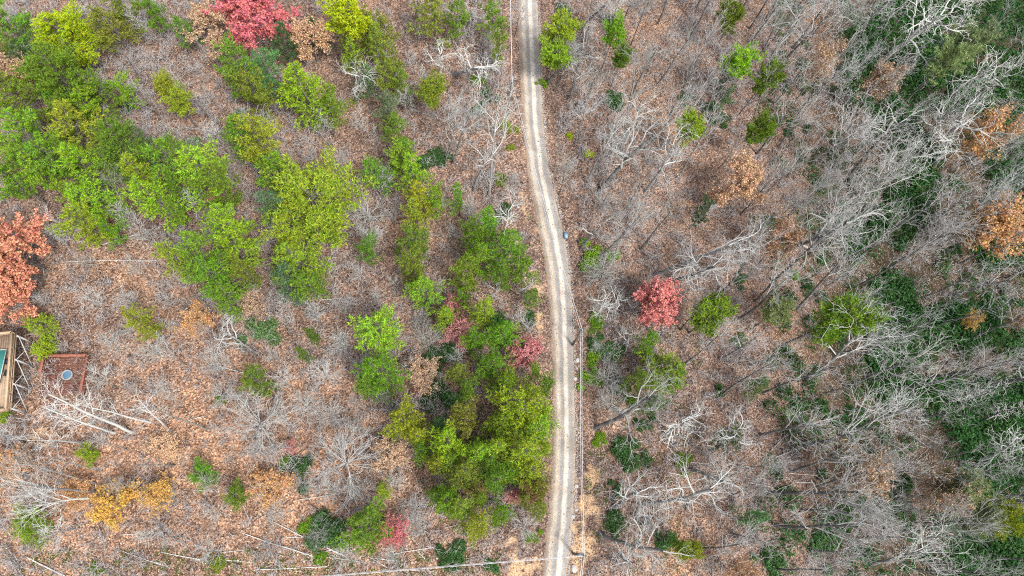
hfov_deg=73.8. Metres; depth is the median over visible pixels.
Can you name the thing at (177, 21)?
pine tree
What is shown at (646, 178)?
bare tree
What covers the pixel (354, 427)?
bare tree
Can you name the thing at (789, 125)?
dead tree
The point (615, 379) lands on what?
shrub
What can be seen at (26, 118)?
pine tree
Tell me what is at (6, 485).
bare sapling
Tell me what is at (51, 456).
bare tree
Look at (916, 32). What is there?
bare tree
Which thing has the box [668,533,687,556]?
pine tree
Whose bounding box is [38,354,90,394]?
fire pit deck
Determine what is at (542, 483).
pine tree
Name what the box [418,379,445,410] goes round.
shrub
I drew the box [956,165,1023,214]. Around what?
bare tree
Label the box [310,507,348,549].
shrub
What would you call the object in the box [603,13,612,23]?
shrub
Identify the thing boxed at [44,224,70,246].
dead tree
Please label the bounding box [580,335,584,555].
power line
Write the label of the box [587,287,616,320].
bare tree
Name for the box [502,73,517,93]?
bare sapling
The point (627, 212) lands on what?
bare sapling
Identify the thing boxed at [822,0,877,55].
bare tree
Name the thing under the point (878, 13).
bare tree
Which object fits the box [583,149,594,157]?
shrub
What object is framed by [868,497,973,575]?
bare tree
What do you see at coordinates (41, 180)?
pine tree
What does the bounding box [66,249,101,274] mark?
bare sapling
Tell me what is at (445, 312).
pine tree
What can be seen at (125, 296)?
bare sapling
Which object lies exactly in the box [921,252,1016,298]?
bare tree
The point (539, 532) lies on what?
shrub
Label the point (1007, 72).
bare tree
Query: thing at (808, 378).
bare tree
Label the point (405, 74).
pine tree
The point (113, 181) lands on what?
bare tree
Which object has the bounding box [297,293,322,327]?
bare sapling
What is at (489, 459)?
pine tree
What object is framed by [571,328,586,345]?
utility pole
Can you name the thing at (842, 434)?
bare tree
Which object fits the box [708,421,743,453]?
pine tree
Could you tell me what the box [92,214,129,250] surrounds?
pine tree
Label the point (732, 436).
bare tree
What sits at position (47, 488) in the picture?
bare tree
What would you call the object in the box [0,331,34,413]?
raised deck
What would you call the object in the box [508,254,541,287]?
pine tree
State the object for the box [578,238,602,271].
shrub
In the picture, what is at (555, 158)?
dead tree
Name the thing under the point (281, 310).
bare sapling
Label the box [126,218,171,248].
bare sapling
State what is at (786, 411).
shrub
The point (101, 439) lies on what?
bare tree
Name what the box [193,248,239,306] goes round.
pine tree
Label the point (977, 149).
autumn tree
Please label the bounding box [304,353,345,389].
bare tree
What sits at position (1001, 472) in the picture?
bare tree
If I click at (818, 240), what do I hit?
bare tree
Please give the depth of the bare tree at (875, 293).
104.51 m
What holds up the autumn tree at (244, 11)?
on the ground
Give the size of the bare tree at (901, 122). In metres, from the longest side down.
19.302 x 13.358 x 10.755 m
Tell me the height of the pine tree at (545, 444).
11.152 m
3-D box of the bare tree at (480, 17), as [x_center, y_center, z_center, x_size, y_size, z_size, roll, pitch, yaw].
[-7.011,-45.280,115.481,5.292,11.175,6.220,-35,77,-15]
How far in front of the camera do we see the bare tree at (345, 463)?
90.90 m
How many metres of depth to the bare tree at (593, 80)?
109.80 m
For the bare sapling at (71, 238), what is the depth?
97.52 m
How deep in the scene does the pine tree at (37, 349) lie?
97.08 m
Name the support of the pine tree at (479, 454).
on the ground
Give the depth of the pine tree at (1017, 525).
94.33 m
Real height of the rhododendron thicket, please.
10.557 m
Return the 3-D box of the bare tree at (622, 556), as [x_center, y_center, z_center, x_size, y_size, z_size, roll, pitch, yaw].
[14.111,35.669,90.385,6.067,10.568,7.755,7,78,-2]
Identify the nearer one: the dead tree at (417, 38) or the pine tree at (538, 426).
the pine tree at (538, 426)
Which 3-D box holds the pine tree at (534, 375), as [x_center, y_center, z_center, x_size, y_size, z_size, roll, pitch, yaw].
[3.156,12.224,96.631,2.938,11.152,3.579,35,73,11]
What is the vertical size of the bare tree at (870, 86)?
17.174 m
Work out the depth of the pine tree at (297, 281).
95.98 m
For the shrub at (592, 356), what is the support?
on the ground
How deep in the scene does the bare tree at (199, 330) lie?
95.79 m
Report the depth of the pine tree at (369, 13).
110.72 m
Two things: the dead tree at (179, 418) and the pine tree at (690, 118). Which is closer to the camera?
the dead tree at (179, 418)
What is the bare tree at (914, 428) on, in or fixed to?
on the ground
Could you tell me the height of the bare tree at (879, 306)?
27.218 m
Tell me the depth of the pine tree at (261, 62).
105.29 m
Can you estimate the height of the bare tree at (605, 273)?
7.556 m
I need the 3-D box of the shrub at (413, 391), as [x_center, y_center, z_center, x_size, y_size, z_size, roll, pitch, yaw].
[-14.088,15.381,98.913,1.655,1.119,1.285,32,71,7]
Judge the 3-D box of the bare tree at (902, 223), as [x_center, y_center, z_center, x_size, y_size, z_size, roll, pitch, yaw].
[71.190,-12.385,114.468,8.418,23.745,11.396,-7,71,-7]
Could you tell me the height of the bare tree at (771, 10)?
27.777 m
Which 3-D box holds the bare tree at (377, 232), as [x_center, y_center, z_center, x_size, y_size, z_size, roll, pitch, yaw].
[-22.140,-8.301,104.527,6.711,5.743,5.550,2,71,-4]
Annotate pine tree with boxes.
[0,0,42,54]
[0,41,36,85]
[0,67,57,130]
[0,105,78,178]
[0,131,30,173]
[0,143,46,204]
[4,41,58,84]
[5,501,53,551]
[8,35,104,121]
[10,131,89,185]
[15,151,65,193]
[21,314,47,327]
[24,312,60,340]
[29,0,112,72]
[29,334,59,360]
[35,82,77,128]
[40,98,109,159]
[45,194,118,249]
[52,140,121,198]
[52,179,103,218]
[62,84,108,123]
[64,178,134,229]
[65,62,126,116]
[73,439,100,467]
[86,5,142,53]
[86,114,154,184]
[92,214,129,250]
[100,0,147,40]
[108,68,146,114]
[113,151,179,215]
[119,302,165,341]
[125,174,186,232]
[128,125,167,168]
[128,128,205,190]
[129,0,171,41]
[150,67,176,97]
[150,238,193,276]
[157,80,197,127]
[160,170,194,213]
[161,195,191,230]
[170,14,205,52]
[172,134,228,213]
[173,229,224,284]
[179,157,244,211]
[187,456,219,493]
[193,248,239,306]
[196,201,258,256]
[211,29,265,108]
[211,271,253,321]
[213,217,267,272]
[217,112,262,164]
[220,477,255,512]
[227,251,264,290]
[228,66,275,122]
[230,112,282,175]
[237,362,281,397]
[242,46,285,104]
[253,148,301,200]
[253,189,288,230]
[258,144,378,257]
[258,213,306,262]
[265,258,308,307]
[268,20,300,62]
[269,236,334,285]
[274,62,320,115]
[280,60,332,131]
[288,266,333,302]
[294,346,314,363]
[302,326,320,346]
[306,15,334,57]
[311,81,357,137]
[315,0,377,58]
[327,495,393,556]
[337,23,365,69]
[340,35,367,81]
[348,303,405,354]
[349,349,412,403]
[353,64,381,106]
[353,229,383,266]
[353,376,384,404]
[355,3,383,61]
[356,154,395,196]
[365,21,391,77]
[370,88,399,131]
[371,8,401,52]
[373,58,399,106]
[376,478,392,505]
[378,111,412,144]
[379,392,426,442]
[380,46,405,90]
[383,135,414,182]
[390,152,433,194]
[391,138,415,169]
[392,67,414,109]
[393,237,408,260]
[393,240,426,288]
[397,220,429,260]
[399,196,428,234]
[400,179,440,230]
[402,273,448,315]
[405,0,451,48]
[405,417,434,458]
[411,439,434,468]
[414,67,448,116]
[422,179,445,223]
[422,450,447,475]
[424,484,450,505]
[427,412,449,434]
[428,419,467,465]
[430,305,458,334]
[432,448,467,478]
[434,482,463,516]
[435,482,475,536]
[436,454,486,493]
[443,181,471,215]
[443,361,474,385]
[443,394,480,444]
[444,0,471,50]
[447,250,483,293]
[449,288,470,314]
[457,435,500,477]
[458,377,477,401]
[458,499,499,547]
[459,213,492,249]
[459,324,491,358]
[460,240,496,281]
[462,295,495,334]
[464,204,509,248]
[467,488,494,513]
[470,433,516,468]
[471,342,515,385]
[472,0,509,45]
[476,447,515,475]
[476,458,515,495]
[479,407,523,443]
[481,317,524,356]
[482,365,518,407]
[483,384,546,440]
[485,228,528,278]
[488,258,514,293]
[488,496,516,531]
[490,27,508,70]
[496,423,546,484]
[501,462,520,486]
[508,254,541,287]
[510,453,551,498]
[515,377,551,415]
[517,491,534,509]
[520,287,541,309]
[520,402,561,453]
[521,361,546,384]
[526,476,551,504]
[528,497,547,522]
[534,439,555,461]
[536,33,578,81]
[536,404,551,424]
[538,369,555,396]
[541,6,586,66]
[586,319,602,336]
[600,9,626,72]
[611,42,637,85]
[619,365,652,395]
[633,327,661,357]
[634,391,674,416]
[635,346,688,398]
[653,367,686,394]
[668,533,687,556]
[674,539,705,561]
[675,105,709,153]
[687,290,740,337]
[689,192,714,229]
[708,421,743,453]
[710,83,736,115]
[712,0,746,56]
[714,58,732,93]
[716,39,767,95]
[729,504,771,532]
[732,107,778,163]
[738,56,790,115]
[741,372,770,400]
[749,295,796,330]
[785,289,891,347]
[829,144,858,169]
[905,34,983,102]
[908,467,993,521]
[915,501,1008,540]
[917,16,997,91]
[933,494,1023,541]
[934,16,1007,79]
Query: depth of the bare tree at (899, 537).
92.42 m
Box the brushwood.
[0,0,1023,575]
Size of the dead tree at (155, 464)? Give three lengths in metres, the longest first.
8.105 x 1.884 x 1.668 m
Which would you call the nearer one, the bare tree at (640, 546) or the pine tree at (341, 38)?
the bare tree at (640, 546)
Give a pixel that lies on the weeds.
(421, 493)
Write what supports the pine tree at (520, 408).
on the ground
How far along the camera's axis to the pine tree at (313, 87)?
105.04 m
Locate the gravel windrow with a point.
(560, 214)
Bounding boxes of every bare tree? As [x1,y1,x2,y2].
[0,445,50,483]
[0,465,102,507]
[1,465,99,535]
[9,450,95,483]
[13,422,83,456]
[14,386,114,437]
[25,374,133,434]
[34,449,100,472]
[74,389,151,423]
[81,430,127,450]
[96,473,140,508]
[97,159,136,201]
[111,319,136,344]
[116,388,171,432]
[118,48,142,81]
[130,331,169,373]
[159,3,173,28]
[159,486,181,509]
[162,62,211,119]
[184,289,216,314]
[189,321,212,339]
[192,43,218,71]
[194,348,225,375]
[200,377,241,412]
[205,308,255,359]
[210,382,312,471]
[227,298,246,316]
[243,272,268,298]
[252,533,288,563]
[259,496,296,533]
[279,437,292,452]
[286,387,324,424]
[289,466,316,494]
[299,515,331,550]
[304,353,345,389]
[305,422,384,520]
[310,472,342,502]
[311,399,348,438]
[329,53,384,103]
[341,473,371,505]
[345,412,372,436]
[348,219,386,248]
[351,190,390,228]
[356,328,378,356]
[397,506,425,538]
[401,492,431,525]
[405,318,456,358]
[406,0,428,20]
[408,308,432,339]
[422,38,464,74]
[435,101,471,163]
[450,43,510,93]
[451,97,501,164]
[453,1,487,29]
[462,135,504,192]
[468,75,529,197]
[481,278,505,305]
[482,29,491,50]
[491,194,521,235]
[498,84,518,149]
[498,182,528,211]
[507,308,535,332]
[510,507,538,545]
[515,272,543,302]
[546,10,609,99]
[553,34,594,91]
[564,41,604,101]
[567,205,629,250]
[568,75,614,145]
[576,0,613,35]
[576,250,625,292]
[580,63,616,113]
[583,352,626,396]
[585,81,640,186]
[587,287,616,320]
[589,0,631,56]
[590,380,639,428]
[592,279,633,329]
[592,356,681,466]
[597,106,687,193]
[597,465,671,538]
[597,494,706,575]
[598,189,663,259]
[599,528,648,575]
[609,323,644,353]
[611,36,675,156]
[613,87,663,143]
[619,0,646,23]
[624,148,662,209]
[627,489,680,534]
[630,0,658,45]
[631,25,686,98]
[639,184,700,250]
[642,448,749,535]
[643,112,693,197]
[644,77,706,148]
[651,213,770,301]
[654,399,712,458]
[656,11,704,85]
[657,0,667,23]
[660,233,748,301]
[669,40,717,115]
[674,61,727,150]
[674,455,752,502]
[677,97,728,180]
[679,292,707,330]
[682,313,745,364]
[688,0,710,43]
[688,0,733,81]
[693,0,700,18]
[699,45,745,125]
[700,400,760,468]
[700,513,784,575]
[712,25,761,105]
[713,236,784,299]
[719,316,775,360]
[722,351,788,393]
[725,207,795,290]
[729,454,785,507]
[730,523,780,564]
[736,202,792,249]
[738,248,831,322]
[740,152,792,214]
[746,440,803,484]
[749,0,767,29]
[749,38,823,103]
[749,331,807,372]
[750,0,813,45]
[751,58,776,122]
[756,0,840,74]
[756,67,831,154]
[758,392,859,457]
[761,131,832,196]
[761,352,837,398]
[762,0,796,51]
[764,0,776,20]
[764,173,827,233]
[766,444,916,555]
[771,178,873,284]
[772,0,816,41]
[772,177,909,288]
[772,465,902,570]
[773,51,825,104]
[777,535,859,575]
[781,140,857,220]
[785,0,857,60]
[789,34,825,80]
[789,416,900,475]
[789,558,849,575]
[791,0,843,49]
[796,42,872,114]
[796,196,884,309]
[800,483,908,550]
[801,374,864,401]
[803,278,918,382]
[803,367,928,463]
[805,83,850,132]
[806,147,885,219]
[806,253,848,280]
[807,1,844,42]
[808,194,868,254]
[809,90,914,165]
[810,15,876,90]
[812,504,883,573]
[813,137,857,192]
[815,281,916,344]
[816,419,947,498]
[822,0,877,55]
[822,63,862,115]
[823,0,869,39]
[826,181,907,245]
[826,256,880,286]
[830,104,875,155]
[831,22,891,102]
[832,120,905,174]
[834,130,943,221]
[834,321,926,367]
[835,192,926,269]
[835,280,898,318]
[840,0,896,54]
[840,508,916,551]
[843,56,894,122]
[844,317,965,408]
[844,354,960,448]
[848,101,919,180]
[852,94,936,158]
[853,160,907,210]
[856,393,912,420]
[856,480,929,507]
[857,0,895,37]
[857,48,920,115]
[857,230,948,285]
[860,33,915,90]
[862,517,969,563]
[863,133,927,198]
[863,306,952,351]
[866,457,911,486]
[867,0,908,40]
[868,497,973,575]
[870,341,969,382]
[877,0,974,89]
[878,419,931,442]
[883,202,993,269]
[886,165,986,236]
[888,124,974,175]
[891,0,923,28]
[892,324,1006,418]
[892,473,1022,562]
[893,441,991,492]
[894,65,1013,160]
[900,283,976,326]
[905,551,1018,575]
[907,399,978,425]
[913,83,1018,168]
[916,165,1008,254]
[917,169,966,199]
[921,12,983,67]
[921,115,972,154]
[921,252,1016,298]
[928,459,1019,481]
[930,369,1018,417]
[931,179,993,218]
[931,325,1023,377]
[935,64,990,121]
[936,291,1022,325]
[937,154,1023,240]
[943,428,1021,458]
[945,136,1023,184]
[947,44,1023,101]
[947,548,1023,575]
[948,0,993,30]
[949,239,1023,312]
[952,354,1023,378]
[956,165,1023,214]
[958,220,1023,264]
[960,107,1023,166]
[964,35,1023,105]
[965,463,1023,485]
[966,128,1023,183]
[973,295,1023,337]
[976,258,1023,286]
[977,427,1023,477]
[979,126,1022,161]
[983,0,1016,26]
[987,88,1021,119]
[987,351,1023,385]
[989,1,1019,30]
[989,555,1023,560]
[992,439,1023,477]
[995,347,1023,360]
[997,24,1023,61]
[1001,493,1023,496]
[1004,268,1023,279]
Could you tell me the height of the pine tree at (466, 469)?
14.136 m
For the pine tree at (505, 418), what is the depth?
90.69 m
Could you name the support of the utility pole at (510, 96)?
on the ground
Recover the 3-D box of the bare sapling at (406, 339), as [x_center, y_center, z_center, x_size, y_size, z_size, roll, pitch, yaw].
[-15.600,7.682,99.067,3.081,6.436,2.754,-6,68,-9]
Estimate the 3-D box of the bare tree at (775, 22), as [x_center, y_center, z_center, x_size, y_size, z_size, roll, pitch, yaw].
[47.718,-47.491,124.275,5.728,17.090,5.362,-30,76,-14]
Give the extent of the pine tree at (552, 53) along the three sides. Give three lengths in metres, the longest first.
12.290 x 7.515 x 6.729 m
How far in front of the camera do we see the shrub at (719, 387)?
106.34 m
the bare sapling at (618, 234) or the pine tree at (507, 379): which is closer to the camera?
the pine tree at (507, 379)
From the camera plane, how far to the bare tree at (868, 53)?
119.83 m
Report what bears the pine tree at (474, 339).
on the ground
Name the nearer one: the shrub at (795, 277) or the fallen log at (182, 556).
the fallen log at (182, 556)
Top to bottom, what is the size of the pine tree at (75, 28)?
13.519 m
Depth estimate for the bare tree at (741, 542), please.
82.42 m
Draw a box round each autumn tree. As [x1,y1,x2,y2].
[0,43,45,98]
[0,208,52,294]
[0,262,38,327]
[0,441,39,492]
[59,474,93,512]
[84,477,142,533]
[136,470,180,518]
[137,425,190,469]
[170,295,220,337]
[176,0,230,64]
[200,0,301,51]
[204,189,227,211]
[233,285,269,323]
[241,460,298,512]
[282,437,298,454]
[287,9,336,62]
[366,435,414,477]
[371,509,409,550]
[400,352,441,396]
[439,314,476,352]
[443,294,466,315]
[462,478,491,495]
[502,474,540,505]
[506,333,546,368]
[631,275,684,330]
[705,148,769,208]
[718,552,764,575]
[758,207,812,266]
[797,35,848,98]
[817,439,902,502]
[849,56,914,111]
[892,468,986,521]
[939,96,1023,165]
[954,189,1023,261]
[959,308,987,331]
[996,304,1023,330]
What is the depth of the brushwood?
107.07 m
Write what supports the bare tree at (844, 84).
on the ground
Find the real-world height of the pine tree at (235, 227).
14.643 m
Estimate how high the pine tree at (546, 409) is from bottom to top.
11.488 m
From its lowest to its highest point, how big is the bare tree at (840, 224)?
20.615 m
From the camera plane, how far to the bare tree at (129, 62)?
109.31 m
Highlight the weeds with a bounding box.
[1,213,711,575]
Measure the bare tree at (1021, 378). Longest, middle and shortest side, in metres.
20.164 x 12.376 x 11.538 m
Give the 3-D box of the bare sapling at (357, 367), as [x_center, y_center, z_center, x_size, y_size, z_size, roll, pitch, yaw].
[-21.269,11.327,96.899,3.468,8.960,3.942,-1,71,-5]
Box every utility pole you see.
[507,82,515,115]
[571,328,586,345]
[572,550,585,561]
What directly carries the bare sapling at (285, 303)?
on the ground
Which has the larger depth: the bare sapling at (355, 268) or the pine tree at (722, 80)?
the pine tree at (722, 80)
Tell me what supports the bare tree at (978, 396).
on the ground
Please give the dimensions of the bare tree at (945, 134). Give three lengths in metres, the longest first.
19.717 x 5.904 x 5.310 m
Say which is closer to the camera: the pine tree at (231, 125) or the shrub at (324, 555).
the shrub at (324, 555)
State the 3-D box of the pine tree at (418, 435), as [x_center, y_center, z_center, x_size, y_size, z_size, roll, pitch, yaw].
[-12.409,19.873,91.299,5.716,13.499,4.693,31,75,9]
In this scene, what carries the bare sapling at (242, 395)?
on the ground
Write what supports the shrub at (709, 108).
on the ground
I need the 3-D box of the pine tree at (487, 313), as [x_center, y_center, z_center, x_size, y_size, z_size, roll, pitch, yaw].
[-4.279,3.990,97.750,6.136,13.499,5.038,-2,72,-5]
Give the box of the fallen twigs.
[0,0,1022,575]
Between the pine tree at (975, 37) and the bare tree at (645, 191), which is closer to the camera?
the bare tree at (645, 191)
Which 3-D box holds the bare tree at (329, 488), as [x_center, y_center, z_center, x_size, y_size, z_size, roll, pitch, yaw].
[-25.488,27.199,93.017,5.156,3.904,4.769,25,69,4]
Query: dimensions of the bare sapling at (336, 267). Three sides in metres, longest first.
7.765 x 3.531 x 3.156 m
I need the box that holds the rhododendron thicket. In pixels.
[747,0,1023,575]
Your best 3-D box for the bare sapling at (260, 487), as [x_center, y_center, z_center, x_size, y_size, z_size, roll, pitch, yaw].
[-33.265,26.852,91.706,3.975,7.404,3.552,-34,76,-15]
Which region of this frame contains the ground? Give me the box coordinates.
[0,0,1023,575]
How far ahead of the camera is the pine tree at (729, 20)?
118.94 m
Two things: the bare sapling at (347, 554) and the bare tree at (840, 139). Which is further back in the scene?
the bare tree at (840, 139)
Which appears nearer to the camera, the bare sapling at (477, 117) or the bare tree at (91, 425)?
the bare tree at (91, 425)
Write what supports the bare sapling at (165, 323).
on the ground
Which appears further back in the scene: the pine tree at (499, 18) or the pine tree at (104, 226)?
the pine tree at (499, 18)
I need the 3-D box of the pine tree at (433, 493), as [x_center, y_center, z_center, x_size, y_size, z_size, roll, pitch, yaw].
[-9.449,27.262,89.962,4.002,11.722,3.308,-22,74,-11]
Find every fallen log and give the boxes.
[24,554,64,575]
[60,257,156,262]
[121,550,163,565]
[163,549,198,559]
[240,532,312,555]
[255,563,292,569]
[270,520,342,555]
[297,487,375,500]
[386,546,438,555]
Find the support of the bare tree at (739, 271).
on the ground
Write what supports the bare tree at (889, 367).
on the ground
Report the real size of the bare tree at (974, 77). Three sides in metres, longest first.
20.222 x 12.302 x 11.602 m
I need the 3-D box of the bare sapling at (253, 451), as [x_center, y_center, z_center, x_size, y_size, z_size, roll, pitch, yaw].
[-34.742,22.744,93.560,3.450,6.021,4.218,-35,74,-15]
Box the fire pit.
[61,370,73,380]
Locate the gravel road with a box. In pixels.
[518,0,575,575]
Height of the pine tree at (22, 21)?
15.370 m
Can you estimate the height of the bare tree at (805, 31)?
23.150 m
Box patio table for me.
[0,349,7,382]
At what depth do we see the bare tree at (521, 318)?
100.72 m
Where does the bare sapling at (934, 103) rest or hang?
on the ground
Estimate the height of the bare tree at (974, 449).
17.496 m
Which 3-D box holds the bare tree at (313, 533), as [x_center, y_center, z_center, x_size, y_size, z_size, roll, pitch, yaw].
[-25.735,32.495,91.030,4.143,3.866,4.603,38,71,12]
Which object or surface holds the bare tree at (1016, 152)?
on the ground
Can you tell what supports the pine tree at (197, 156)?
on the ground
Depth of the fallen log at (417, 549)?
92.72 m
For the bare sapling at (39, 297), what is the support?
on the ground
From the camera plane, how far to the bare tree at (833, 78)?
114.44 m
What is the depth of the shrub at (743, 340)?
110.10 m
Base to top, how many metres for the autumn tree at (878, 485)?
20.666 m
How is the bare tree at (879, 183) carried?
on the ground
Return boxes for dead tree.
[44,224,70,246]
[134,459,175,468]
[139,404,208,429]
[154,120,196,146]
[415,26,419,47]
[427,110,435,133]
[552,142,558,172]
[754,257,795,301]
[777,99,813,147]
[784,75,831,129]
[824,357,862,370]
[834,38,867,75]
[873,99,912,135]
[881,460,922,473]
[947,377,1008,402]
[978,99,1023,138]
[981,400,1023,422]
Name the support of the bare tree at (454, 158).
on the ground
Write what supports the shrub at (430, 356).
on the ground
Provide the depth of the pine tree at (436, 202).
102.00 m
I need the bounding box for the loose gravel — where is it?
[517,1,577,575]
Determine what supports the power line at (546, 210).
attached to the utility pole at (579, 330)
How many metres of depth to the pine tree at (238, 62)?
104.04 m
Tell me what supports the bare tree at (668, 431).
on the ground
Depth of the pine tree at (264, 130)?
99.39 m
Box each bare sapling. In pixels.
[0,417,32,454]
[0,465,22,503]
[4,4,21,25]
[28,291,55,306]
[30,513,79,554]
[38,205,91,251]
[64,283,112,314]
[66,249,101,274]
[70,0,91,19]
[84,360,115,391]
[92,68,120,106]
[93,98,112,123]
[96,324,132,363]
[104,191,147,235]
[108,283,140,310]
[120,2,150,46]
[120,377,141,392]
[121,249,149,279]
[124,79,160,116]
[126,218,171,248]
[132,525,155,546]
[142,367,176,400]
[145,332,184,363]
[150,284,178,310]
[152,521,185,552]
[156,315,173,331]
[156,381,186,413]
[174,0,198,9]
[182,185,209,208]
[193,471,224,499]
[193,535,227,568]
[196,501,230,525]
[199,117,233,154]
[200,337,239,372]
[221,451,234,468]
[226,99,250,124]
[226,161,239,180]
[234,386,252,404]
[239,439,262,464]
[239,517,251,527]
[250,475,270,504]
[255,107,281,138]
[256,18,286,48]
[260,211,290,244]
[263,345,280,368]
[263,359,296,389]
[274,307,294,334]
[276,290,298,318]
[290,127,317,167]
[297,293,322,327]
[306,445,320,461]
[307,108,333,146]
[319,257,344,282]
[321,320,357,362]
[330,146,352,179]
[330,526,366,572]
[331,288,348,319]
[345,393,361,411]
[348,259,364,287]
[349,356,363,377]
[351,104,369,142]
[361,120,383,154]
[367,285,384,308]
[368,388,389,408]
[372,161,394,192]
[377,88,401,110]
[381,545,406,565]
[382,194,404,227]
[382,467,409,493]
[387,274,401,290]
[393,395,424,414]
[394,82,417,118]
[395,332,412,348]
[395,355,421,377]
[405,50,419,74]
[411,62,431,88]
[415,271,454,309]
[438,92,469,129]
[444,219,459,244]
[444,345,467,372]
[458,62,475,91]
[461,195,481,226]
[468,96,489,134]
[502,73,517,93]
[505,0,540,36]
[506,169,520,185]
[549,151,582,195]
[589,340,604,351]
[593,184,621,214]
[605,116,626,158]
[607,224,627,250]
[608,189,647,225]
[699,202,721,221]
[719,131,748,167]
[786,143,816,177]
[881,496,930,522]
[904,91,942,124]
[904,219,943,249]
[910,434,950,450]
[966,344,997,359]
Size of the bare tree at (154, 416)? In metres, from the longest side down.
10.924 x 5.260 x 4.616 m
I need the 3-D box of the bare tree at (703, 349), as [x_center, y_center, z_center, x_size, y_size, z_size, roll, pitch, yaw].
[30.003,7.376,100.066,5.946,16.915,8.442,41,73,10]
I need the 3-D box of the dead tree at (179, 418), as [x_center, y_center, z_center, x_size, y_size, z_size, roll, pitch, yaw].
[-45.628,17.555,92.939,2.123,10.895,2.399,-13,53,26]
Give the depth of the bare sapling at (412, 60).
114.07 m
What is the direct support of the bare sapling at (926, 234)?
on the ground
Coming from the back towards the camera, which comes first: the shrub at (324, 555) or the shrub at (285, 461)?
the shrub at (285, 461)
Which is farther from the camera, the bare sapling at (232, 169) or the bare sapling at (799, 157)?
the bare sapling at (799, 157)
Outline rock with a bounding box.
[571,564,576,572]
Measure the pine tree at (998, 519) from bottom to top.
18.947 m
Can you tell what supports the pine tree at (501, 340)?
on the ground
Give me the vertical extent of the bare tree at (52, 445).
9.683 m
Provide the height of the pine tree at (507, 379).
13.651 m
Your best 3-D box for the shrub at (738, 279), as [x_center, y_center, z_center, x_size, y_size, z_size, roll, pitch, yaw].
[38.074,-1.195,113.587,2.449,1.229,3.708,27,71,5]
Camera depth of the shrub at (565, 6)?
124.30 m
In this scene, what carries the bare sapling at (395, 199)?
on the ground
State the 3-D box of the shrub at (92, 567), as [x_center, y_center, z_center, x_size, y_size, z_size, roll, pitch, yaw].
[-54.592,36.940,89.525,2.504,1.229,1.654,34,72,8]
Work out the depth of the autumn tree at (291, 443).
94.04 m
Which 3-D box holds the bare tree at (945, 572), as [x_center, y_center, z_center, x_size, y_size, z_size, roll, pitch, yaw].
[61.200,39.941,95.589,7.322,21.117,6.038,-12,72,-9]
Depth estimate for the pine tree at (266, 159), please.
99.00 m
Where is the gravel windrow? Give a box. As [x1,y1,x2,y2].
[536,0,578,575]
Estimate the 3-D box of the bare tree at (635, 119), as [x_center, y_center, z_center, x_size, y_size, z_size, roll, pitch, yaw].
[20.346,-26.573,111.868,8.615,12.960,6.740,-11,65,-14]
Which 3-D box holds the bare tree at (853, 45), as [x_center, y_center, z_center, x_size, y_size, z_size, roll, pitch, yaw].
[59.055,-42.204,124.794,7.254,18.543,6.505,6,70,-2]
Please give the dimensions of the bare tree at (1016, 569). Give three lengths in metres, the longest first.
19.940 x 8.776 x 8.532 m
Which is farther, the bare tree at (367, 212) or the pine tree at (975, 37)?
the pine tree at (975, 37)
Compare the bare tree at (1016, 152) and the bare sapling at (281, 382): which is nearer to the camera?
the bare sapling at (281, 382)
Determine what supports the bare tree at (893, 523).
on the ground
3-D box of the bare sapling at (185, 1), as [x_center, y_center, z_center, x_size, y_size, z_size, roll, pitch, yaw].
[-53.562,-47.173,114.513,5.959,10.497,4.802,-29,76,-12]
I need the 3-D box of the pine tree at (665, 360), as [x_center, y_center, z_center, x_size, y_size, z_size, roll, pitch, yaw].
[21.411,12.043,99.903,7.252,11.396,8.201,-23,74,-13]
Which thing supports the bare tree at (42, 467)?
on the ground
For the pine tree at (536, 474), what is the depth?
88.25 m
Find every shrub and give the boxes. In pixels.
[0,411,11,423]
[39,334,58,359]
[87,560,106,575]
[117,101,133,114]
[177,136,201,153]
[210,554,225,573]
[214,395,224,403]
[234,317,282,346]
[279,455,291,477]
[286,453,313,495]
[297,516,317,535]
[301,522,336,553]
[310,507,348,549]
[313,551,326,565]
[410,389,417,399]
[411,154,434,172]
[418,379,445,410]
[419,346,446,377]
[424,146,453,167]
[425,385,468,415]
[434,542,446,559]
[436,341,463,363]
[438,552,464,574]
[446,539,466,561]
[469,71,489,85]
[471,100,485,115]
[479,84,500,102]
[484,558,499,574]
[486,310,511,333]
[493,172,508,187]
[497,201,510,219]
[500,117,519,133]
[506,143,515,150]
[522,528,542,543]
[523,309,535,326]
[535,77,547,88]
[555,2,573,17]
[566,132,573,140]
[576,367,605,390]
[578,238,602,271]
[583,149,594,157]
[586,332,613,357]
[587,350,601,368]
[588,311,603,330]
[591,431,607,448]
[599,341,625,363]
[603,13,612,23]
[603,508,626,538]
[604,89,625,112]
[604,250,620,262]
[608,479,623,500]
[609,374,630,395]
[609,435,642,473]
[623,393,636,408]
[632,414,655,432]
[633,450,653,469]
[654,529,677,552]
[675,452,692,476]
[678,90,694,108]
[698,101,718,114]
[708,111,730,128]
[714,383,725,399]
[728,332,747,349]
[734,272,748,291]
[749,545,786,575]
[780,407,797,419]
[787,396,810,424]
[790,268,799,280]
[806,529,833,558]
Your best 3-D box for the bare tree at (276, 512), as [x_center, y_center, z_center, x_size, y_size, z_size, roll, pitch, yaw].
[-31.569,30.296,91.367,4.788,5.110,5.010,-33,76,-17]
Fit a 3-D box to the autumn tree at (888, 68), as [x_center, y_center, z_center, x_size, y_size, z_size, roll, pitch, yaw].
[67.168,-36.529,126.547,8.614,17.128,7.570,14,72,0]
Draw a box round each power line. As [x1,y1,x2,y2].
[323,555,582,575]
[510,0,511,67]
[511,83,581,327]
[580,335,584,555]
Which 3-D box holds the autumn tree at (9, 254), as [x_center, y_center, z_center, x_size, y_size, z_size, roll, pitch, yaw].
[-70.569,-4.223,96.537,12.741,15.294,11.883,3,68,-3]

